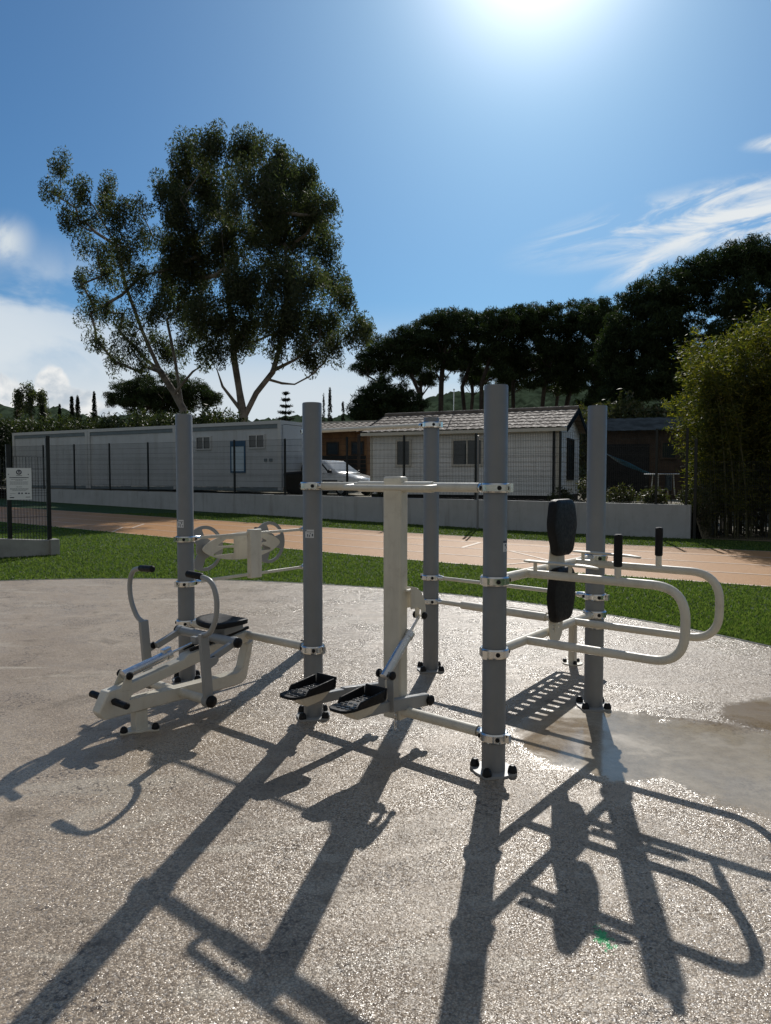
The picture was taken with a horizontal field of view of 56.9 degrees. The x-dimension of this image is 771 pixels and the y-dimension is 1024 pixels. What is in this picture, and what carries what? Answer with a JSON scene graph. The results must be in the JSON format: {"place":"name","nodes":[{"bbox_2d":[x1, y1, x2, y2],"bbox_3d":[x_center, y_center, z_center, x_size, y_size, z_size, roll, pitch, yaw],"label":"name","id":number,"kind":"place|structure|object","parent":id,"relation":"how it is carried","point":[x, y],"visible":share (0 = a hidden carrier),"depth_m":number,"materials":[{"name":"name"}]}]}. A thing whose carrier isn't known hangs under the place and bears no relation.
{"place":"outdoors","nodes":[
{"label":"outdoors","id":0,"kind":"place"},
{"bbox_2d":[0,386,700,477],"bbox_3d":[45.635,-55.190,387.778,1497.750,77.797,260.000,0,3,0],"label":"hills","id":1,"kind":"structure","parent":0,"point":[525,399],"depth_m":453.97,"materials":[{"name":"green plant"}]},
{"bbox_2d":[0,485,768,538],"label":"terrain","id":2,"kind":"structure","parent":0,"point":[331,493],"depth_m":31.19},
{"bbox_2d":[0,421,12,492],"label":"hedge","id":3,"kind":"object","parent":2,"relation":"on","point":[2,448],"visible":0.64,"depth_m":38.05,"materials":[{"name":"green plant"}]},
{"bbox_2d":[12,429,87,488],"bbox_3d":[-16.241,-2.661,36.617,5.738,2.840,2.470,2,3,29],"label":"portable cabin","id":4,"kind":"object","parent":2,"relation":"on","point":[58,438],"visible":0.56,"depth_m":35.32,"materials":[{"name":"metal"}]},
{"bbox_2d":[37,145,203,413],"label":"eucalyptus tree","id":5,"kind":"object","parent":2,"relation":"on","point":[117,248],"visible":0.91,"depth_m":41.97,"materials":[{"name":"green plant"}]},
{"bbox_2d":[0,402,247,486],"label":"hedge","id":6,"kind":"object","parent":2,"relation":"on","point":[162,418],"visible":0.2,"depth_m":38.61,"materials":[{"name":"green plant"}]},
{"bbox_2d":[87,425,175,489],"bbox_3d":[-11.191,-2.526,33.853,5.738,2.840,2.470,2,3,29],"label":"portable cabin","id":7,"kind":"object","parent":2,"relation":"on","point":[152,435],"visible":0.66,"depth_m":32.76,"materials":[{"name":"metal"}]},
{"bbox_2d":[192,420,301,490],"bbox_3d":[-6.141,-2.392,31.090,5.738,2.840,2.470,2,3,29],"label":"portable cabin","id":8,"kind":"object","parent":2,"relation":"on","point":[222,436],"visible":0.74,"depth_m":29.57,"materials":[{"name":"metal"}]},
{"bbox_2d":[195,436,210,449],"bbox_3d":[-7.850,-2.970,30.629,0.880,0.600,0.050,2,3,29],"label":"window","id":9,"kind":"structure","parent":8,"relation":"in","point":[199,445],"depth_m":30.67,"materials":[{"name":"paint"}]},
{"bbox_2d":[248,434,264,448],"bbox_3d":[-5.303,-2.903,29.235,0.869,0.600,0.050,2,3,29],"label":"window","id":10,"kind":"structure","parent":8,"relation":"in","point":[253,439],"depth_m":29.27,"materials":[{"name":"paint"}]},
{"bbox_2d":[147,117,377,421],"bbox_3d":[-7.512,-12.046,40.895,14.127,21.292,10.841,0,3,0],"label":"eucalyptus tree","id":11,"kind":"object","parent":2,"relation":"on","point":[271,196],"visible":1,"depth_m":39.25,"materials":[{"name":"green plant"}]},
{"bbox_2d":[275,391,294,420],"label":"young conifer","id":12,"kind":"object","parent":2,"relation":"on","point":[288,412],"visible":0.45,"depth_m":59.45,"materials":[{"name":"green plant"}]},
{"bbox_2d":[283,471,302,494],"bbox_3d":[-3.250,-1.105,26.878,1.140,0.958,0.941,0,3,0],"label":"waste bin","id":13,"kind":"object","parent":2,"relation":"on","point":[292,479],"visible":0.36,"depth_m":26.46,"materials":[{"name":"black plastic"}]},
{"bbox_2d":[322,393,325,421],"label":"cypress","id":14,"kind":"object","parent":2,"relation":"on","point":[323,409],"visible":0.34,"depth_m":74.53,"materials":[{"name":"green plant"}]},
{"bbox_2d":[276,420,376,490],"bbox_3d":[-3.678,-2.994,38.677,7.402,3.926,4.716,1,3,18],"label":"wooden cabin","id":15,"kind":"object","parent":2,"relation":"on","point":[351,435],"visible":0.25,"depth_m":36.86,"materials":[{"name":"orange wood"}]},
{"bbox_2d":[326,442,338,454],"bbox_3d":[-2.756,-3.301,37.012,0.700,0.700,0.050,1,3,18],"label":"window","id":16,"kind":"structure","parent":15,"relation":"in","point":[332,447],"depth_m":37.02,"materials":[{"name":"black glass"}]},
{"bbox_2d":[351,441,362,454],"bbox_3d":[-1.444,-3.280,36.593,0.700,0.700,0.050,1,3,18],"label":"window","id":17,"kind":"structure","parent":15,"relation":"in","point":[361,442],"depth_m":36.62,"materials":[{"name":"black glass"}]},
{"bbox_2d":[299,460,369,495],"bbox_3d":[-2.202,-1.437,29.767,3.835,1.480,1.920,2,4,38],"label":"parked car","id":18,"kind":"object","parent":2,"relation":"on","point":[362,477],"visible":0.29,"depth_m":28.92,"materials":[{"name":"white paint"}]},
{"bbox_2d":[341,401,344,420],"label":"cypress","id":19,"kind":"object","parent":2,"relation":"on","point":[342,416],"visible":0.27,"depth_m":65.58,"materials":[{"name":"green plant"}]},
{"bbox_2d":[366,492,383,496],"bbox_3d":[-0.174,-0.715,24.879,0.962,0.727,0.817,-1,3,-26],"label":"bush","id":20,"kind":"object","parent":2,"relation":"on","point":[378,494],"visible":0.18,"depth_m":24.78,"materials":[{"name":"green plant"}]},
{"bbox_2d":[345,372,431,420],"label":"evergreen tree","id":21,"kind":"object","parent":2,"relation":"on","point":[379,400],"visible":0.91,"depth_m":52.62,"materials":[{"name":"green plant"}]},
{"bbox_2d":[346,321,436,410],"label":"stone pine","id":22,"kind":"object","parent":2,"relation":"on","point":[388,351],"visible":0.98,"depth_m":58.68,"materials":[{"name":"green plant"}]},
{"bbox_2d":[411,305,476,410],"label":"stone pine","id":23,"kind":"object","parent":2,"relation":"on","point":[448,326],"visible":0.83,"depth_m":60.54,"materials":[{"name":"green plant"}]},
{"bbox_2d":[447,307,497,409],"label":"stone pine","id":24,"kind":"object","parent":2,"relation":"on","point":[468,352],"visible":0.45,"depth_m":63.90,"materials":[{"name":"green plant"}]},
{"bbox_2d":[360,389,586,500],"bbox_3d":[3.470,-2.510,27.177,7.677,4.475,4.569,1,3,24],"label":"mobile home","id":25,"kind":"object","parent":2,"relation":"on","point":[566,420],"visible":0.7,"depth_m":25.47,"materials":[{"name":"white plastic"}]},
{"bbox_2d":[396,439,410,466],"bbox_3d":[0.657,-2.176,26.232,0.618,1.000,0.050,1,3,24],"label":"window","id":26,"kind":"structure","parent":25,"relation":"in","point":[401,440],"depth_m":26.25,"materials":[{"name":"grey glass"}]},
{"bbox_2d":[451,438,482,465],"bbox_3d":[2.896,-2.117,25.218,1.166,0.980,0.050,1,3,24],"label":"window","id":27,"kind":"structure","parent":25,"relation":"in","point":[471,441],"depth_m":25.22,"materials":[{"name":"grey glass"}]},
{"bbox_2d":[567,438,574,478],"bbox_3d":[6.704,-1.902,25.742,0.050,1.500,1.300,1,3,24],"label":"window","id":28,"kind":"structure","parent":25,"relation":"in","point":[570,475],"depth_m":25.92,"materials":[{"name":"black glass"}]},
{"bbox_2d":[471,305,521,409],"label":"stone pine","id":29,"kind":"object","parent":2,"relation":"on","point":[493,350],"visible":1,"depth_m":59.83,"materials":[{"name":"green plant"}]},
{"bbox_2d":[501,302,549,407],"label":"stone pine","id":30,"kind":"object","parent":2,"relation":"on","point":[512,359],"visible":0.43,"depth_m":62.63,"materials":[{"name":"green plant"}]},
{"bbox_2d":[517,300,579,406],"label":"stone pine","id":31,"kind":"object","parent":2,"relation":"on","point":[538,322],"visible":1,"depth_m":60.72,"materials":[{"name":"green plant"}]},
{"bbox_2d":[546,487,575,500],"bbox_3d":[5.365,-0.453,21.788,0.913,0.757,0.700,0,3,0],"label":"bush","id":32,"kind":"object","parent":2,"relation":"on","point":[567,495],"visible":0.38,"depth_m":21.75,"materials":[{"name":"green plant"}]},
{"bbox_2d":[548,297,603,405],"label":"stone pine","id":33,"kind":"object","parent":2,"relation":"on","point":[570,342],"visible":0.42,"depth_m":61.65,"materials":[{"name":"green plant"}]},
{"bbox_2d":[575,475,586,501],"bbox_3d":[6.005,-0.582,21.203,0.779,1.128,0.607,0,3,0],"label":"bush","id":34,"kind":"object","parent":2,"relation":"on","point":[584,492],"visible":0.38,"depth_m":21.15,"materials":[{"name":"green plant"}]},
{"bbox_2d":[574,295,623,411],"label":"stone pine","id":35,"kind":"object","parent":2,"relation":"on","point":[592,323],"visible":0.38,"depth_m":57.95,"materials":[{"name":"green plant"}]},
{"bbox_2d":[606,482,642,502],"bbox_3d":[6.784,-0.440,20.391,1.123,0.884,0.846,0,3,0],"label":"bush","id":36,"kind":"object","parent":2,"relation":"on","point":[615,495],"visible":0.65,"depth_m":20.27,"materials":[{"name":"green plant"}]},
{"bbox_2d":[607,454,654,488],"bbox_3d":[9.021,-1.287,26.351,1.834,1.913,1.276,1,3,14],"label":"tarpaulin","id":37,"kind":"object","parent":2,"relation":"on","point":[630,465],"visible":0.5,"depth_m":25.97,"materials":[{"name":"fabric"}]},
{"bbox_2d":[588,272,675,414],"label":"stone pine","id":38,"kind":"object","parent":2,"relation":"on","point":[621,370],"visible":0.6,"depth_m":48.69,"materials":[{"name":"green plant"}]},
{"bbox_2d":[576,388,694,489],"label":"shrub row","id":39,"kind":"object","parent":2,"relation":"on","point":[627,409],"visible":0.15,"depth_m":41.27,"materials":[{"name":"green plant"}]},
{"bbox_2d":[586,417,694,498],"bbox_3d":[12.080,-2.329,30.811,6.503,3.661,3.864,1,3,19],"label":"wooden cabin","id":40,"kind":"object","parent":2,"relation":"on","point":[645,442],"visible":0.3,"depth_m":29.76,"materials":[{"name":"brown wood"}]},
{"bbox_2d":[606,444,648,497],"bbox_3d":[10.082,-1.707,29.962,1.900,2.300,0.030,1,3,19],"label":"door","id":41,"kind":"structure","parent":40,"relation":"in","point":[622,473],"depth_m":29.89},
{"bbox_2d":[661,441,676,458],"bbox_3d":[11.687,-2.552,29.331,0.620,0.750,0.050,1,3,19],"label":"window","id":42,"kind":"structure","parent":40,"relation":"in","point":[669,449],"depth_m":29.33,"materials":[{"name":"black glass"}]},
{"bbox_2d":[634,485,671,503],"bbox_3d":[7.357,-0.349,19.609,1.011,0.802,0.709,0,3,0],"label":"bush","id":43,"kind":"object","parent":2,"relation":"on","point":[645,496],"visible":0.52,"depth_m":19.48,"materials":[{"name":"green plant"}]},
{"bbox_2d":[644,474,678,493],"bbox_3d":[9.550,-0.944,24.483,1.232,0.752,1.232,0,3,0],"label":"garden table","id":44,"kind":"object","parent":2,"relation":"on","point":[658,477],"visible":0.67,"depth_m":24.21,"materials":[{"name":"grey metal"}]},
{"bbox_2d":[652,475,671,503],"bbox_3d":[9.000,-0.738,23.192,0.496,0.927,0.496,-3,4,-42],"label":"garden chair","id":45,"kind":"object","parent":2,"relation":"on","point":[668,482],"visible":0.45,"depth_m":23.01,"materials":[{"name":"black plastic"}]},
{"bbox_2d":[619,252,719,405],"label":"stone pine","id":46,"kind":"object","parent":2,"relation":"on","point":[675,302],"visible":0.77,"depth_m":46.55,"materials":[{"name":"green plant"}]},
{"bbox_2d":[675,479,718,538],"bbox_3d":[8.241,-0.052,18.906,1.160,1.673,0.924,0,3,0],"label":"bush","id":47,"kind":"object","parent":2,"relation":"on","point":[703,507],"visible":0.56,"depth_m":18.78,"materials":[{"name":"green plant"}]},
{"bbox_2d":[680,232,770,376],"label":"stone pine","id":48,"kind":"object","parent":2,"relation":"on","point":[744,267],"visible":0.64,"depth_m":44.33,"materials":[{"name":"green plant"}]},
{"bbox_2d":[0,507,770,586],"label":"running track","id":49,"kind":"structure","parent":0,"point":[722,567],"depth_m":15.93,"materials":[{"name":"rubber"}]},
{"bbox_2d":[0,521,762,585],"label":"lane line","id":50,"kind":"object","parent":49,"relation":"on","point":[421,560],"visible":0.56,"depth_m":13.30,"materials":[{"name":"white paint"}]},
{"bbox_2d":[13,507,753,550],"bbox_3d":[-7.291,-0.042,23.680,68.500,0.963,0.070,2,3,28],"label":"lane line","id":51,"kind":"object","parent":49,"relation":"on","point":[418,533],"visible":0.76,"depth_m":19.97,"materials":[{"name":"white paint"}]},
{"bbox_2d":[5,517,766,574],"bbox_3d":[-5.675,0.318,18.657,53.766,0.731,0.072,2,3,31],"label":"lane line","id":52,"kind":"object","parent":49,"relation":"on","point":[413,551],"visible":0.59,"depth_m":14.94,"materials":[{"name":"white paint"}]},
{"bbox_2d":[6,513,770,565],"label":"lane line","id":53,"kind":"object","parent":49,"relation":"on","point":[444,546],"visible":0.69,"depth_m":15.87,"materials":[{"name":"white paint"}]},
{"bbox_2d":[13,510,769,557],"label":"lane line","id":54,"kind":"object","parent":49,"relation":"on","point":[420,538],"visible":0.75,"depth_m":17.36,"materials":[{"name":"white paint"}]},
{"bbox_2d":[0,499,770,646],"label":"turf","id":55,"kind":"structure","parent":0,"point":[74,507],"depth_m":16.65,"materials":[{"name":"green plant"}]},
{"bbox_2d":[0,538,59,557],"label":"concrete kerb","id":56,"kind":"structure","parent":55,"relation":"on","point":[9,548],"depth_m":13.12,"materials":[{"name":"grey concrete"}]},
{"bbox_2d":[0,436,51,539],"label":"fence","id":57,"kind":"object","parent":56,"relation":"on","point":[7,456],"visible":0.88,"depth_m":13.21,"materials":[{"name":"metal"}]},
{"bbox_2d":[6,468,31,499],"bbox_3d":[-6.598,-0.507,12.806,0.400,0.570,0.020,-1,3,-26],"label":"information sign","id":58,"kind":"object","parent":57,"relation":"attached to","point":[19,484],"visible":1,"depth_m":12.80,"materials":[{"name":"grey plastic"}]},
{"bbox_2d":[0,579,770,1023],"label":"gym pad","id":59,"kind":"object","parent":55,"relation":"on","point":[250,849],"visible":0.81,"depth_m":3.18,"materials":[{"name":"grey concrete"}]},
{"bbox_2d":[173,414,200,683],"bbox_3d":[-1.554,0.283,5.528,0.224,2.073,0.224,-1,3,-17],"label":"steel post","id":60,"kind":"object","parent":59,"relation":"on","point":[184,494],"visible":0.82,"depth_m":5.47,"materials":[{"name":"grey metal"}]},
{"bbox_2d":[177,520,183,527],"bbox_3d":[-1.578,0.090,5.463,0.060,0.060,0.008,1,3,23],"label":"sticker","id":61,"kind":"object","parent":60,"relation":"attached to","point":[180,523],"visible":1,"depth_m":5.46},
{"bbox_2d":[173,521,302,586],"bbox_3d":[-1.225,0.329,6.153,0.409,0.454,1.586,2,4,38],"label":"shoulder wheel panel","id":62,"kind":"object","parent":60,"relation":"attached to","point":[249,544],"visible":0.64,"depth_m":6.03,"materials":[{"name":"metal"}]},
{"bbox_2d":[89,565,325,734],"bbox_3d":[-1.349,0.862,4.710,1.570,1.005,1.232,2,4,38],"label":"rowing machine","id":63,"kind":"object","parent":59,"relation":"on","point":[222,636],"visible":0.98,"depth_m":4.62,"materials":[{"name":"metal"}]},
{"bbox_2d":[297,402,329,721],"bbox_3d":[-0.479,0.325,4.682,0.224,2.073,0.224,0,3,-9],"label":"steel post","id":64,"kind":"object","parent":59,"relation":"on","point":[312,520],"visible":0.98,"depth_m":4.63,"materials":[{"name":"grey metal"}]},
{"bbox_2d":[305,529,313,537],"bbox_3d":[-0.494,0.141,4.614,0.060,0.054,0.008,1,3,14],"label":"sticker","id":65,"kind":"object","parent":64,"relation":"attached to","point":[309,533],"visible":1,"depth_m":4.61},
{"bbox_2d":[280,477,512,744],"bbox_3d":[0.035,0.542,4.237,1.269,1.505,1.069,0,3,0],"label":"stepper","id":66,"kind":"object","parent":64,"relation":"attached to","point":[387,695],"visible":0.99,"depth_m":4.18,"materials":[{"name":"metal"}]},
{"bbox_2d":[0,578,770,646],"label":"pad kerb","id":67,"kind":"structure","parent":59,"relation":"on","point":[421,591],"depth_m":9.60,"materials":[{"name":"grey concrete"}]},
{"bbox_2d":[417,417,444,672],"bbox_3d":[0.373,0.269,5.823,0.224,2.073,0.224,0,3,-6],"label":"steel post","id":68,"kind":"object","parent":59,"relation":"on","point":[430,663],"visible":1,"depth_m":5.78,"materials":[{"name":"grey metal"}]},
{"bbox_2d":[300,422,442,433],"bbox_3d":[-0.163,-0.726,6.172,1.535,0.046,0.159,2,3,36],"label":"pull up bar","id":69,"kind":"object","parent":68,"relation":"attached to","point":[422,425],"visible":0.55,"depth_m":6.03,"materials":[{"name":"metal"}]},
{"bbox_2d":[470,384,516,779],"bbox_3d":[0.584,0.367,3.801,0.224,2.073,0.224,-1,3,-18],"label":"steel post","id":70,"kind":"object","parent":59,"relation":"on","point":[492,764],"visible":0.98,"depth_m":3.75,"materials":[{"name":"grey metal"}]},
{"bbox_2d":[503,541,506,551],"bbox_3d":[0.633,0.180,3.752,0.004,0.058,0.040,2,4,40],"label":"sticker","id":71,"kind":"object","parent":70,"relation":"attached to","point":[504,546],"visible":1,"depth_m":3.75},
{"bbox_2d":[479,499,723,664],"bbox_3d":[1.335,0.367,4.085,0.983,0.870,1.578,2,4,38],"label":"dip station","id":72,"kind":"object","parent":70,"relation":"attached to","point":[559,574],"visible":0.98,"depth_m":4.14,"materials":[{"name":"metal"}]},
{"bbox_2d":[420,573,609,665],"bbox_3d":[1.241,0.912,5.759,1.626,0.794,1.168,2,4,41],"label":"sit up bench","id":73,"kind":"object","parent":59,"relation":"on","point":[573,660],"visible":0.62,"depth_m":5.54,"materials":[{"name":"metal"}]},
{"bbox_2d":[576,405,610,711],"bbox_3d":[1.440,0.315,4.879,0.224,2.073,0.224,0,3,0],"label":"steel post","id":74,"kind":"object","parent":59,"relation":"on","point":[593,700],"visible":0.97,"depth_m":4.83,"materials":[{"name":"grey metal"}]},
{"bbox_2d":[476,436,478,528],"bbox_3d":[2.730,-0.821,21.035,0.062,2.880,0.064,0,3,0],"label":"pole","id":75,"kind":"object","parent":55,"relation":"on","point":[477,523],"visible":0.79,"depth_m":21.00,"materials":[{"name":"black metal"}]},
{"bbox_2d":[693,439,770,539],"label":"fence","id":76,"kind":"object","parent":55,"relation":"on","point":[695,495],"visible":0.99,"depth_m":18.14,"materials":[{"name":"metal"}]},
{"bbox_2d":[0,488,770,540],"bbox_3d":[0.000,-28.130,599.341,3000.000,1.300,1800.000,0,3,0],"label":"ground","id":77,"kind":"structure","parent":0,"point":[722,536],"depth_m":19.88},
{"bbox_2d":[10,387,25,420],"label":"distant eucalyptus","id":78,"kind":"object","parent":77,"relation":"on","point":[18,400],"visible":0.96,"depth_m":88.01,"materials":[{"name":"green plant"}]},
{"bbox_2d":[19,380,37,424],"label":"distant eucalyptus","id":79,"kind":"object","parent":77,"relation":"on","point":[29,402],"visible":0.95,"depth_m":88.61,"materials":[{"name":"green plant"}]},
{"bbox_2d":[40,403,45,423],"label":"cypress","id":80,"kind":"object","parent":77,"relation":"on","point":[42,411],"visible":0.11,"depth_m":84.42,"materials":[{"name":"green plant"}]},
{"bbox_2d":[35,388,51,418],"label":"distant eucalyptus","id":81,"kind":"object","parent":77,"relation":"on","point":[41,395],"visible":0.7,"depth_m":88.99,"materials":[{"name":"green plant"}]},
{"bbox_2d":[57,404,62,429],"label":"cypress","id":82,"kind":"object","parent":77,"relation":"on","point":[59,409],"visible":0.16,"depth_m":79.46,"materials":[{"name":"green plant"}]},
{"bbox_2d":[69,396,75,422],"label":"cypress","id":83,"kind":"object","parent":77,"relation":"on","point":[72,409],"visible":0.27,"depth_m":77.42,"materials":[{"name":"green plant"}]},
{"bbox_2d":[74,395,81,423],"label":"cypress","id":84,"kind":"object","parent":77,"relation":"on","point":[77,408],"visible":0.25,"depth_m":78.42,"materials":[{"name":"green plant"}]},
{"bbox_2d":[91,391,97,423],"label":"cypress","id":85,"kind":"object","parent":77,"relation":"on","point":[94,409],"visible":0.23,"depth_m":79.42,"materials":[{"name":"green plant"}]},
{"bbox_2d":[102,369,223,415],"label":"dome pine","id":86,"kind":"object","parent":77,"relation":"on","point":[132,394],"visible":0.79,"depth_m":64.09,"materials":[{"name":"green plant"}]},
{"bbox_2d":[327,388,332,421],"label":"cypress","id":87,"kind":"object","parent":77,"relation":"on","point":[329,409],"visible":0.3,"depth_m":74.47,"materials":[{"name":"green plant"}]},
{"bbox_2d":[24,489,691,538],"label":"wall","id":88,"kind":"structure","parent":77,"relation":"on","point":[645,520],"depth_m":22.68,"materials":[{"name":"grey concrete"}]},
{"bbox_2d":[10,428,688,504],"bbox_3d":[-4.936,-1.658,26.094,29.800,2.206,0.062,2,3,31],"label":"fence","id":89,"kind":"object","parent":88,"relation":"on","point":[227,475],"visible":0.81,"depth_m":24.32,"materials":[{"name":"metal"}]},
{"bbox_2d":[401,354,448,398],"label":"stone pine","id":90,"kind":"object","parent":77,"relation":"on","point":[428,377],"visible":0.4,"depth_m":72.69,"materials":[{"name":"green plant"}]},
{"bbox_2d":[442,345,491,409],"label":"stone pine","id":91,"kind":"object","parent":77,"relation":"on","point":[472,382],"visible":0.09,"depth_m":73.09,"materials":[{"name":"green plant"}]},
{"bbox_2d":[476,346,532,407],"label":"stone pine","id":92,"kind":"object","parent":77,"relation":"on","point":[519,386],"visible":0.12,"depth_m":72.81,"materials":[{"name":"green plant"}]},
{"bbox_2d":[532,346,580,405],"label":"stone pine","id":93,"kind":"object","parent":77,"relation":"on","point":[556,398],"visible":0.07,"depth_m":73.30,"materials":[{"name":"green plant"}]},
{"bbox_2d":[661,299,770,538],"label":"bamboo clump","id":94,"kind":"object","parent":77,"relation":"on","point":[731,413],"visible":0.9,"depth_m":19.30,"materials":[{"name":"plant"}]},
{"bbox_2d":[679,430,768,531],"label":"undergrowth","id":95,"kind":"object","parent":77,"relation":"on","point":[720,481],"depth_m":22.35,"materials":[{"name":"green plant"}]},
{"bbox_2d":[0,0,770,421],"label":"sky","id":96,"kind":"structure","parent":0,"point":[476,154],"materials":[{"name":"blue"}]}
]}

